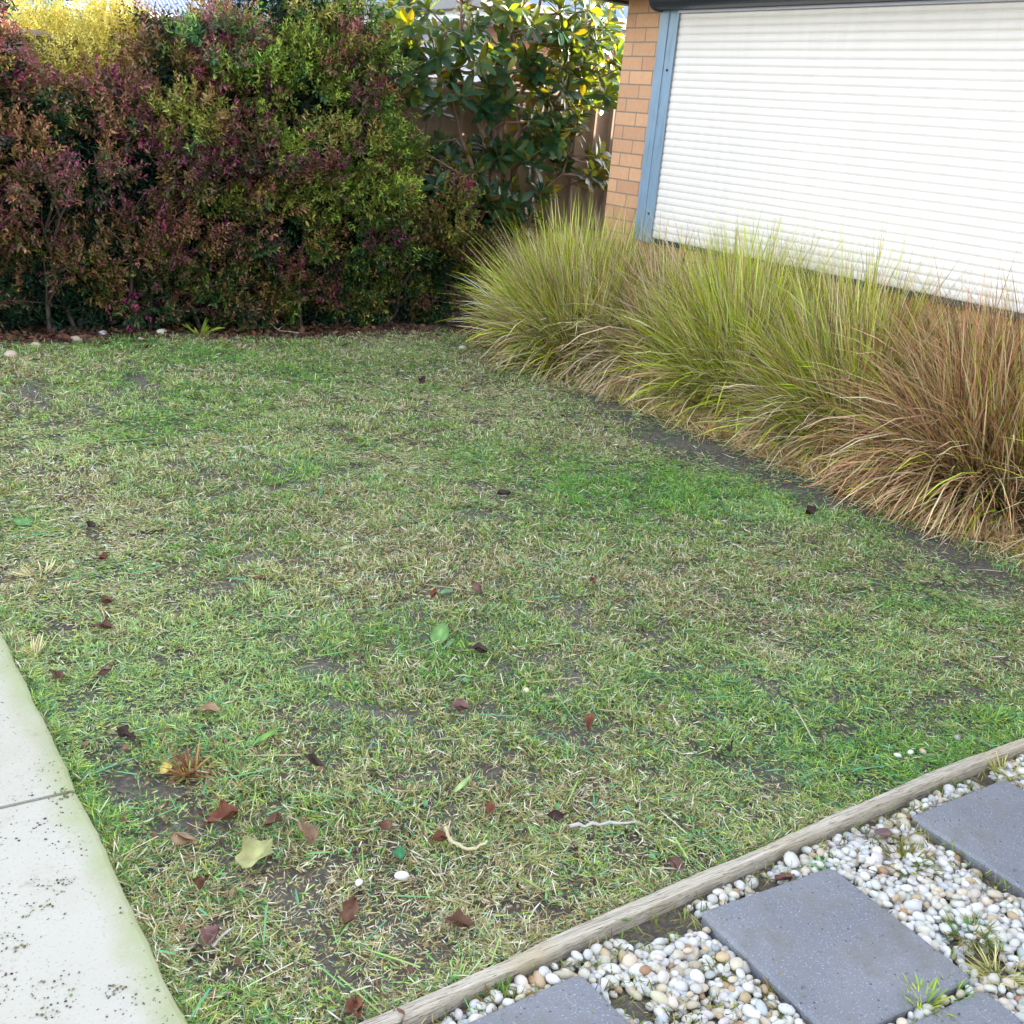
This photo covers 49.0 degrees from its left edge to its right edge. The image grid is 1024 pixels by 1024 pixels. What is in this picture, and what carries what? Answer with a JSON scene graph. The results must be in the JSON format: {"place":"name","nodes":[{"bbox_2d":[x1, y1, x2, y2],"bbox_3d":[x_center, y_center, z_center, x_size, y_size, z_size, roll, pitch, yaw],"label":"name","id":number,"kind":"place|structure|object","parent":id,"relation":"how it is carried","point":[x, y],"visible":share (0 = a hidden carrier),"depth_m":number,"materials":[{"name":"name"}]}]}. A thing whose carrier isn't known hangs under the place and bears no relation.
{"place":"outdoors","nodes":[
{"label":"outdoors","id":0,"kind":"place"},
{"bbox_2d":[0,633,186,1023],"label":"path","id":1,"kind":"structure","parent":0,"point":[95,937],"depth_m":2.20,"materials":[{"name":"concrete"}]},
{"bbox_2d":[0,650,1000,1023],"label":"dirt","id":2,"kind":"structure","parent":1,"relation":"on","point":[64,914],"depth_m":2.10,"materials":[{"name":"brown soil"}]},
{"bbox_2d":[0,311,1023,1023],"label":"ground","id":3,"kind":"structure","parent":0,"point":[124,781],"depth_m":3.46,"materials":[{"name":"plant"}]},
{"bbox_2d":[4,350,17,357],"bbox_3d":[-2.902,-0.909,6.511,0.072,0.056,0.102,5,19,-3],"label":"stone","id":4,"kind":"object","parent":3,"relation":"on","point":[8,353],"visible":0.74,"depth_m":6.48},
{"bbox_2d":[12,518,30,524],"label":"fallen leaf","id":5,"kind":"object","parent":3,"relation":"on","point":[20,521],"visible":1,"depth_m":4.11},
{"bbox_2d":[14,632,52,655],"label":"straw tuft","id":6,"kind":"object","parent":3,"relation":"on","point":[33,648],"visible":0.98,"depth_m":3.22,"materials":[{"name":"beige plant"}]},
{"bbox_2d":[30,342,40,347],"bbox_3d":[-2.901,-1.012,6.847,0.061,0.048,0.087,-1,20,-19],"label":"stone","id":7,"kind":"object","parent":3,"relation":"on","point":[37,343],"visible":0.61,"depth_m":6.82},
{"bbox_2d":[10,556,67,584],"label":"straw tuft","id":8,"kind":"object","parent":3,"relation":"on","point":[50,566],"visible":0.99,"depth_m":3.73,"materials":[{"name":"beige plant"}]},
{"bbox_2d":[1,0,81,32],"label":"sunlit shrub","id":9,"kind":"object","parent":3,"relation":"on","point":[35,19],"visible":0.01,"depth_m":8.17,"materials":[{"name":"yellow plant"}]},
{"bbox_2d":[0,0,86,338],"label":"hedge shrub","id":10,"kind":"object","parent":3,"relation":"on","point":[14,253],"visible":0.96,"depth_m":6.71,"materials":[{"name":"brown plant"}]},
{"bbox_2d":[11,0,91,35],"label":"dark shrub","id":11,"kind":"object","parent":3,"relation":"on","point":[50,3],"visible":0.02,"depth_m":8.56,"materials":[{"name":"yellow plant"}]},
{"bbox_2d":[48,669,63,681],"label":"fallen leaf","id":12,"kind":"object","parent":3,"relation":"on","point":[56,674],"visible":1,"depth_m":3.06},
{"bbox_2d":[71,336,82,342],"bbox_3d":[-2.755,-1.090,7.115,0.095,0.053,0.068,2,19,-11],"label":"stone","id":13,"kind":"object","parent":3,"relation":"on","point":[74,338],"visible":0.61,"depth_m":7.09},
{"bbox_2d":[3,0,164,159],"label":"yellow bush","id":14,"kind":"object","parent":3,"relation":"on","point":[53,20],"visible":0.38,"depth_m":7.30,"materials":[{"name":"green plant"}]},
{"bbox_2d":[86,520,95,528],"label":"fallen leaf","id":15,"kind":"object","parent":3,"relation":"on","point":[91,523],"visible":1,"depth_m":4.14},
{"bbox_2d":[92,666,111,678],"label":"fallen leaf","id":16,"kind":"object","parent":3,"relation":"on","point":[104,670],"visible":1,"depth_m":3.10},
{"bbox_2d":[96,553,107,558],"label":"fallen leaf","id":17,"kind":"object","parent":3,"relation":"on","point":[103,556],"visible":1,"depth_m":3.89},
{"bbox_2d":[92,617,116,628],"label":"fallen leaf","id":18,"kind":"object","parent":3,"relation":"on","point":[105,624],"visible":1,"depth_m":3.36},
{"bbox_2d":[98,595,117,602],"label":"fallen leaf","id":19,"kind":"object","parent":3,"relation":"on","point":[105,599],"visible":1,"depth_m":3.54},
{"bbox_2d":[5,0,219,35],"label":"neighbour house","id":20,"kind":"structure","parent":3,"relation":"on","point":[162,3],"depth_m":20.01,"materials":[{"name":"white brick"}]},
{"bbox_2d":[0,44,229,332],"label":"hedge shrub","id":21,"kind":"object","parent":3,"relation":"on","point":[124,286],"visible":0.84,"depth_m":7.16,"materials":[{"name":"purple plant"}]},
{"bbox_2d":[89,334,159,349],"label":"weed","id":22,"kind":"object","parent":3,"relation":"on","point":[127,341],"visible":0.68,"depth_m":7.16,"materials":[{"name":"green plant"}]},
{"bbox_2d":[113,724,135,741],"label":"fallen leaf","id":23,"kind":"object","parent":3,"relation":"on","point":[121,731],"visible":1,"depth_m":2.81,"materials":[{"name":"plant"}]},
{"bbox_2d":[156,329,166,334],"bbox_3d":[-2.334,-1.203,7.508,0.054,0.043,0.078,18,22,32],"label":"stone","id":24,"kind":"object","parent":3,"relation":"on","point":[160,330],"visible":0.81,"depth_m":7.49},
{"bbox_2d":[160,761,172,773],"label":"fallen leaf","id":25,"kind":"object","parent":3,"relation":"on","point":[165,765],"visible":0.97,"depth_m":2.69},
{"bbox_2d":[164,832,197,844],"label":"fallen leaf","id":26,"kind":"object","parent":3,"relation":"on","point":[179,838],"visible":1,"depth_m":2.43,"materials":[{"name":"plant"}]},
{"bbox_2d":[153,739,224,788],"bbox_3d":[-0.763,0.599,2.711,0.172,0.068,0.174,10,20,14],"label":"dry grass tuft","id":27,"kind":"object","parent":3,"relation":"on","point":[183,765],"visible":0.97,"depth_m":2.72,"materials":[{"name":"brown plant"}]},
{"bbox_2d":[192,874,209,887],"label":"fallen leaf","id":28,"kind":"object","parent":3,"relation":"on","point":[198,881],"visible":1,"depth_m":2.30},
{"bbox_2d":[179,317,223,335],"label":"weed","id":29,"kind":"object","parent":3,"relation":"on","point":[204,328],"visible":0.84,"depth_m":7.63,"materials":[{"name":"green plant"}]},
{"bbox_2d":[200,924,219,944],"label":"fallen leaf","id":30,"kind":"object","parent":3,"relation":"on","point":[207,936],"visible":1,"depth_m":2.17,"materials":[{"name":"plant"}]},
{"bbox_2d":[96,0,326,332],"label":"hedge shrub","id":31,"kind":"object","parent":3,"relation":"on","point":[226,248],"visible":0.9,"depth_m":7.30,"materials":[{"name":"green plant"}]},
{"bbox_2d":[198,701,224,711],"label":"fallen leaf","id":32,"kind":"object","parent":3,"relation":"on","point":[209,706],"visible":1,"depth_m":2.97,"materials":[{"name":"plant"}]},
{"bbox_2d":[212,928,232,947],"bbox_3d":[-0.559,0.820,2.168,0.008,0.017,0.051,16,22,28],"label":"stick","id":33,"kind":"object","parent":3,"relation":"on","point":[220,937],"visible":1,"depth_m":2.16,"materials":[{"name":"white wood"}]},
{"bbox_2d":[207,799,244,822],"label":"fallen leaf","id":34,"kind":"object","parent":3,"relation":"on","point":[225,810],"visible":1,"depth_m":2.53,"materials":[{"name":"plant"}]},
{"bbox_2d":[230,835,272,871],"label":"fallen leaf","id":35,"kind":"object","parent":3,"relation":"on","point":[250,853],"visible":1,"depth_m":2.42,"materials":[{"name":"plant"}]},
{"bbox_2d":[253,575,265,580],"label":"fallen leaf","id":36,"kind":"object","parent":3,"relation":"on","point":[262,577],"visible":1,"depth_m":3.77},
{"bbox_2d":[246,726,280,747],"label":"fallen leaf","id":37,"kind":"object","parent":3,"relation":"on","point":[266,735],"visible":1,"depth_m":2.86,"materials":[{"name":"plant"}]},
{"bbox_2d":[251,318,277,329],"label":"weed","id":38,"kind":"object","parent":3,"relation":"on","point":[265,326],"visible":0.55,"depth_m":7.97,"materials":[{"name":"green plant"}]},
{"bbox_2d":[263,812,281,827],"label":"fallen leaf","id":39,"kind":"object","parent":3,"relation":"on","point":[271,819],"visible":1,"depth_m":2.53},
{"bbox_2d":[296,820,318,845],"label":"fallen leaf","id":40,"kind":"object","parent":3,"relation":"on","point":[310,831],"visible":0.97,"depth_m":2.49,"materials":[{"name":"plant"}]},
{"bbox_2d":[3,27,616,315],"bbox_3d":[-0.749,-2.512,9.155,14.374,1.940,0.074,-7,23,-33],"label":"wooden fence","id":41,"kind":"object","parent":3,"relation":"on","point":[603,125],"visible":0.06,"depth_m":9.68,"materials":[{"name":"wood"}]},
{"bbox_2d":[304,753,325,768],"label":"fallen leaf","id":42,"kind":"object","parent":3,"relation":"on","point":[312,758],"visible":1,"depth_m":2.76,"materials":[{"name":"plant"}]},
{"bbox_2d":[218,0,441,329],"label":"hedge shrub","id":43,"kind":"object","parent":3,"relation":"on","point":[327,64],"visible":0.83,"depth_m":7.77,"materials":[{"name":"green plant"}]},
{"bbox_2d":[339,895,359,930],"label":"fallen leaf","id":44,"kind":"object","parent":3,"relation":"on","point":[351,907],"visible":1,"depth_m":2.27,"materials":[{"name":"plant"}]},
{"bbox_2d":[345,994,362,1023],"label":"fallen leaf","id":45,"kind":"object","parent":3,"relation":"on","point":[351,1004],"visible":1,"depth_m":2.03,"materials":[{"name":"plant"}]},
{"bbox_2d":[355,878,362,886],"bbox_3d":[-0.323,0.783,2.375,0.016,0.013,0.023,10,19,12],"label":"stone","id":46,"kind":"object","parent":3,"relation":"on","point":[358,882],"visible":1,"depth_m":2.37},
{"bbox_2d":[375,819,394,830],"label":"fallen leaf","id":47,"kind":"object","parent":3,"relation":"on","point":[386,824],"visible":1,"depth_m":2.53,"materials":[{"name":"plant"}]},
{"bbox_2d":[394,1006,404,1022],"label":"fallen leaf","id":48,"kind":"object","parent":3,"relation":"on","point":[399,1010],"visible":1,"depth_m":2.02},
{"bbox_2d":[172,0,627,91],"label":"neighbour house","id":49,"kind":"structure","parent":3,"relation":"on","point":[446,6],"depth_m":12.18,"materials":[{"name":"white brick"}]},
{"bbox_2d":[394,845,405,861],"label":"fallen leaf","id":50,"kind":"object","parent":3,"relation":"on","point":[399,852],"visible":1,"depth_m":2.46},
{"bbox_2d":[394,871,408,879],"bbox_3d":[-0.236,0.778,2.408,0.032,0.018,0.023,1,19,-12],"label":"stone","id":51,"kind":"object","parent":3,"relation":"on","point":[402,875],"visible":1,"depth_m":2.40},
{"bbox_2d":[313,118,511,328],"bbox_3d":[-0.806,-2.150,8.527,1.580,1.619,1.179,-7,23,-33],"label":"hedge shrub","id":52,"kind":"object","parent":3,"relation":"on","point":[422,289],"visible":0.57,"depth_m":8.45,"materials":[{"name":"green plant"}]},
{"bbox_2d":[418,375,425,383],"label":"fallen leaf","id":53,"kind":"object","parent":3,"relation":"on","point":[422,379],"visible":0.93,"depth_m":6.88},
{"bbox_2d":[429,588,436,599],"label":"fallen leaf","id":54,"kind":"object","parent":3,"relation":"on","point":[433,592],"visible":1,"depth_m":3.75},
{"bbox_2d":[427,830,450,841],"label":"fallen leaf","id":55,"kind":"object","parent":3,"relation":"on","point":[439,835],"visible":1,"depth_m":2.52,"materials":[{"name":"plant"}]},
{"bbox_2d":[430,622,448,648],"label":"fallen leaf","id":56,"kind":"object","parent":3,"relation":"on","point":[440,631],"visible":0.99,"depth_m":3.48,"materials":[{"name":"plant"}]},
{"bbox_2d":[439,589,452,593],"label":"fallen leaf","id":57,"kind":"object","parent":3,"relation":"on","point":[443,591],"visible":1,"depth_m":3.80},
{"bbox_2d":[438,907,474,926],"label":"fallen leaf","id":58,"kind":"object","parent":3,"relation":"on","point":[459,918],"visible":1,"depth_m":2.28,"materials":[{"name":"plant"}]},
{"bbox_2d":[447,698,470,709],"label":"fallen leaf","id":59,"kind":"object","parent":3,"relation":"on","point":[460,704],"visible":1,"depth_m":3.06,"materials":[{"name":"plant"}]},
{"bbox_2d":[448,774,471,796],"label":"fallen leaf","id":60,"kind":"object","parent":3,"relation":"on","point":[461,784],"visible":1,"depth_m":2.72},
{"bbox_2d":[444,826,488,850],"bbox_3d":[-0.106,0.730,2.506,0.106,0.036,0.028,11,20,15],"label":"bark strip","id":61,"kind":"object","parent":3,"relation":"on","point":[452,841],"visible":1,"depth_m":2.50,"materials":[{"name":"plant"}]},
{"bbox_2d":[469,579,484,596],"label":"fallen leaf","id":62,"kind":"object","parent":3,"relation":"on","point":[476,586],"visible":0.98,"depth_m":3.82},
{"bbox_2d":[468,642,490,652],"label":"fallen leaf","id":63,"kind":"object","parent":3,"relation":"on","point":[479,647],"visible":1,"depth_m":3.41,"materials":[{"name":"plant"}]},
{"bbox_2d":[485,799,494,817],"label":"fallen leaf","id":64,"kind":"object","parent":3,"relation":"on","point":[490,805],"visible":1,"depth_m":2.65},
{"bbox_2d":[357,0,624,320],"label":"magnolia tree","id":65,"kind":"object","parent":3,"relation":"on","point":[570,37],"visible":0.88,"depth_m":8.64,"materials":[{"name":"green plant"}]},
{"bbox_2d":[470,973,536,1019],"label":"weed","id":66,"kind":"object","parent":3,"relation":"on","point":[502,985],"visible":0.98,"depth_m":2.12,"materials":[{"name":"green plant"}]},
{"bbox_2d":[497,489,513,494],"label":"fallen leaf","id":67,"kind":"object","parent":3,"relation":"on","point":[503,492],"visible":1,"depth_m":4.92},
{"bbox_2d":[0,318,1023,1022],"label":"leaf litter","id":68,"kind":"object","parent":3,"relation":"on","point":[52,336],"visible":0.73,"depth_m":5.56,"materials":[{"name":"plant"}]},
{"bbox_2d":[521,877,551,894],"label":"fallen leaf","id":69,"kind":"object","parent":3,"relation":"on","point":[531,883],"visible":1,"depth_m":2.41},
{"bbox_2d":[483,225,607,315],"bbox_3d":[0.353,-1.711,8.354,1.226,0.953,1.445,-7,23,-33],"label":"grass clump","id":70,"kind":"object","parent":3,"relation":"on","point":[531,255],"depth_m":8.22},
{"bbox_2d":[467,976,628,1023],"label":"paver","id":71,"kind":"object","parent":3,"relation":"on","point":[577,1000],"visible":1,"depth_m":2.08,"materials":[{"name":"concrete"}]},
{"bbox_2d":[543,810,564,820],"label":"fallen leaf","id":72,"kind":"object","parent":3,"relation":"on","point":[556,815],"visible":1,"depth_m":2.65,"materials":[{"name":"plant"}]},
{"bbox_2d":[444,189,690,388],"bbox_3d":[0.527,-1.642,7.809,2.153,1.208,2.344,-7,23,-33],"label":"grass clump","id":73,"kind":"object","parent":3,"relation":"on","point":[521,324],"visible":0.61,"depth_m":7.45,"materials":[{"name":"plant"}]},
{"bbox_2d":[584,711,594,730],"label":"fallen leaf","id":74,"kind":"object","parent":3,"relation":"on","point":[589,718],"visible":1,"depth_m":3.07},
{"bbox_2d":[569,820,635,827],"bbox_3d":[0.212,0.731,2.636,0.160,0.018,0.014,2,19,-10],"label":"stick","id":75,"kind":"object","parent":3,"relation":"on","point":[576,824],"visible":1,"depth_m":2.63,"materials":[{"name":"white wood"}]},
{"bbox_2d":[591,485,622,495],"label":"straw tuft","id":76,"kind":"object","parent":3,"relation":"on","point":[609,491],"visible":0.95,"depth_m":5.15,"materials":[{"name":"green plant"}]},
{"bbox_2d":[540,202,749,416],"bbox_3d":[1.064,-1.423,7.250,1.964,1.257,2.018,-7,23,-33],"label":"grass clump","id":77,"kind":"object","parent":3,"relation":"on","point":[610,331],"visible":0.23,"depth_m":7.01,"materials":[{"name":"plant"}]},
{"bbox_2d":[665,855,684,869],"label":"fallen leaf","id":78,"kind":"object","parent":3,"relation":"on","point":[674,862],"visible":1,"depth_m":2.52,"materials":[{"name":"plant"}]},
{"bbox_2d":[358,738,1023,1023],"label":"timber edging","id":79,"kind":"object","parent":3,"relation":"on","point":[546,953],"visible":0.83,"depth_m":2.43,"materials":[{"name":"wood"}]},
{"bbox_2d":[721,741,732,751],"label":"fallen leaf","id":80,"kind":"object","parent":3,"relation":"on","point":[729,748],"visible":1,"depth_m":3.01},
{"bbox_2d":[715,677,747,682],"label":"fallen leaf","id":81,"kind":"object","parent":3,"relation":"on","point":[733,681],"visible":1,"depth_m":3.39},
{"bbox_2d":[590,194,889,442],"bbox_3d":[1.488,-1.229,6.650,2.206,1.358,1.957,19,23,33],"label":"grass clump","id":82,"kind":"object","parent":3,"relation":"on","point":[694,356],"visible":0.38,"depth_m":6.46,"materials":[{"name":"plant"}]},
{"bbox_2d":[467,332,1023,567],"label":"ornamental grass","id":83,"kind":"structure","parent":3,"relation":"on","point":[747,442],"depth_m":5.95,"materials":[{"name":"plant"}]},
{"bbox_2d":[750,971,804,1019],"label":"weed","id":84,"kind":"object","parent":3,"relation":"on","point":[770,989],"visible":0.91,"depth_m":2.18,"materials":[{"name":"green plant"}]},
{"bbox_2d":[774,872,794,880],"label":"fallen leaf","id":85,"kind":"object","parent":3,"relation":"on","point":[782,876],"visible":1,"depth_m":2.53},
{"bbox_2d":[794,706,816,744],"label":"straw stalk","id":86,"kind":"object","parent":3,"relation":"on","point":[804,724],"visible":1,"depth_m":3.17,"materials":[{"name":"beige plant"}]},
{"bbox_2d":[595,0,1023,369],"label":"brick house","id":87,"kind":"structure","parent":3,"relation":"on","point":[864,114],"depth_m":6.29,"materials":[{"name":"paint"}]},
{"bbox_2d":[805,505,817,513],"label":"fallen leaf","id":88,"kind":"object","parent":3,"relation":"on","point":[811,509],"visible":1,"depth_m":5.02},
{"bbox_2d":[701,869,969,1023],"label":"paver","id":89,"kind":"object","parent":3,"relation":"on","point":[799,938],"visible":0.92,"depth_m":2.29,"materials":[{"name":"concrete"}]},
{"bbox_2d":[897,972,955,1021],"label":"weed","id":90,"kind":"object","parent":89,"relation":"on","point":[936,1000],"visible":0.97,"depth_m":2.19,"materials":[{"name":"green plant"}]},
{"bbox_2d":[657,206,1014,488],"bbox_3d":[1.948,-0.989,6.125,2.134,1.332,2.106,-7,23,-33],"label":"grass clump","id":91,"kind":"object","parent":3,"relation":"on","point":[780,416],"visible":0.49,"depth_m":5.87,"materials":[{"name":"plant"}]},
{"bbox_2d":[834,489,843,495],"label":"fallen leaf","id":92,"kind":"object","parent":3,"relation":"on","point":[840,492],"visible":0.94,"depth_m":5.37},
{"bbox_2d":[893,753,901,757],"bbox_3d":[1.064,0.672,3.102,0.024,0.013,0.016,15,21,26],"label":"stone","id":93,"kind":"object","parent":3,"relation":"on","point":[897,755],"visible":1,"depth_m":3.10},
{"bbox_2d":[775,236,1023,566],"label":"grass clump","id":94,"kind":"object","parent":3,"relation":"on","point":[945,465],"visible":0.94,"depth_m":5.18,"materials":[{"name":"plant"}]},
{"bbox_2d":[874,832,949,884],"bbox_3d":[0.933,0.807,2.622,0.187,0.038,0.184,-7,23,-33],"label":"weed","id":95,"kind":"object","parent":3,"relation":"on","point":[900,850],"visible":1,"depth_m":2.65,"materials":[{"name":"green plant"}]},
{"bbox_2d":[932,777,973,801],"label":"weed","id":96,"kind":"object","parent":3,"relation":"on","point":[954,787],"visible":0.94,"depth_m":2.98,"materials":[{"name":"green plant"}]},
{"bbox_2d":[936,970,976,1003],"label":"weed","id":97,"kind":"object","parent":3,"relation":"on","point":[958,987],"visible":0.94,"depth_m":2.23,"materials":[{"name":"green plant"}]},
{"bbox_2d":[911,781,1023,897],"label":"paver","id":98,"kind":"object","parent":3,"relation":"on","point":[991,818],"visible":0.93,"depth_m":2.77,"materials":[{"name":"concrete"}]},
{"bbox_2d":[912,992,1023,1023],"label":"paver","id":99,"kind":"object","parent":3,"relation":"on","point":[981,1008],"visible":0.97,"depth_m":2.16,"materials":[{"name":"concrete"}]},
{"bbox_2d":[938,910,1002,951],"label":"weed","id":100,"kind":"object","parent":3,"relation":"on","point":[966,921],"visible":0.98,"depth_m":2.41,"materials":[{"name":"green plant"}]},
{"bbox_2d":[958,941,1023,997],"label":"weed","id":101,"kind":"object","parent":3,"relation":"on","point":[989,970],"visible":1,"depth_m":2.31,"materials":[{"name":"yellow plant"}]},
{"bbox_2d":[969,421,1023,559],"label":"grass clump","id":102,"kind":"object","parent":3,"relation":"on","point":[1013,484],"visible":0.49,"depth_m":4.86,"materials":[{"name":"plant"}]},
{"bbox_2d":[436,754,1023,1023],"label":"gravel","id":103,"kind":"structure","parent":0,"point":[960,891],"depth_m":2.36,"materials":[{"name":"gravel"}]},
{"bbox_2d":[700,949,736,985],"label":"weed","id":104,"kind":"object","parent":103,"relation":"on","point":[721,976],"visible":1,"depth_m":2.24,"materials":[{"name":"green plant"}]},
{"bbox_2d":[809,853,839,870],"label":"weed","id":105,"kind":"object","parent":103,"relation":"on","point":[814,865],"visible":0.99,"depth_m":2.59,"materials":[{"name":"green plant"}]},
{"bbox_2d":[874,828,894,836],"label":"fallen leaf","id":106,"kind":"object","parent":103,"relation":"on","point":[880,831],"visible":1,"depth_m":2.73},
{"bbox_2d":[985,752,1023,779],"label":"weed","id":107,"kind":"object","parent":103,"relation":"on","point":[1004,767],"visible":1,"depth_m":3.09,"materials":[{"name":"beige plant"}]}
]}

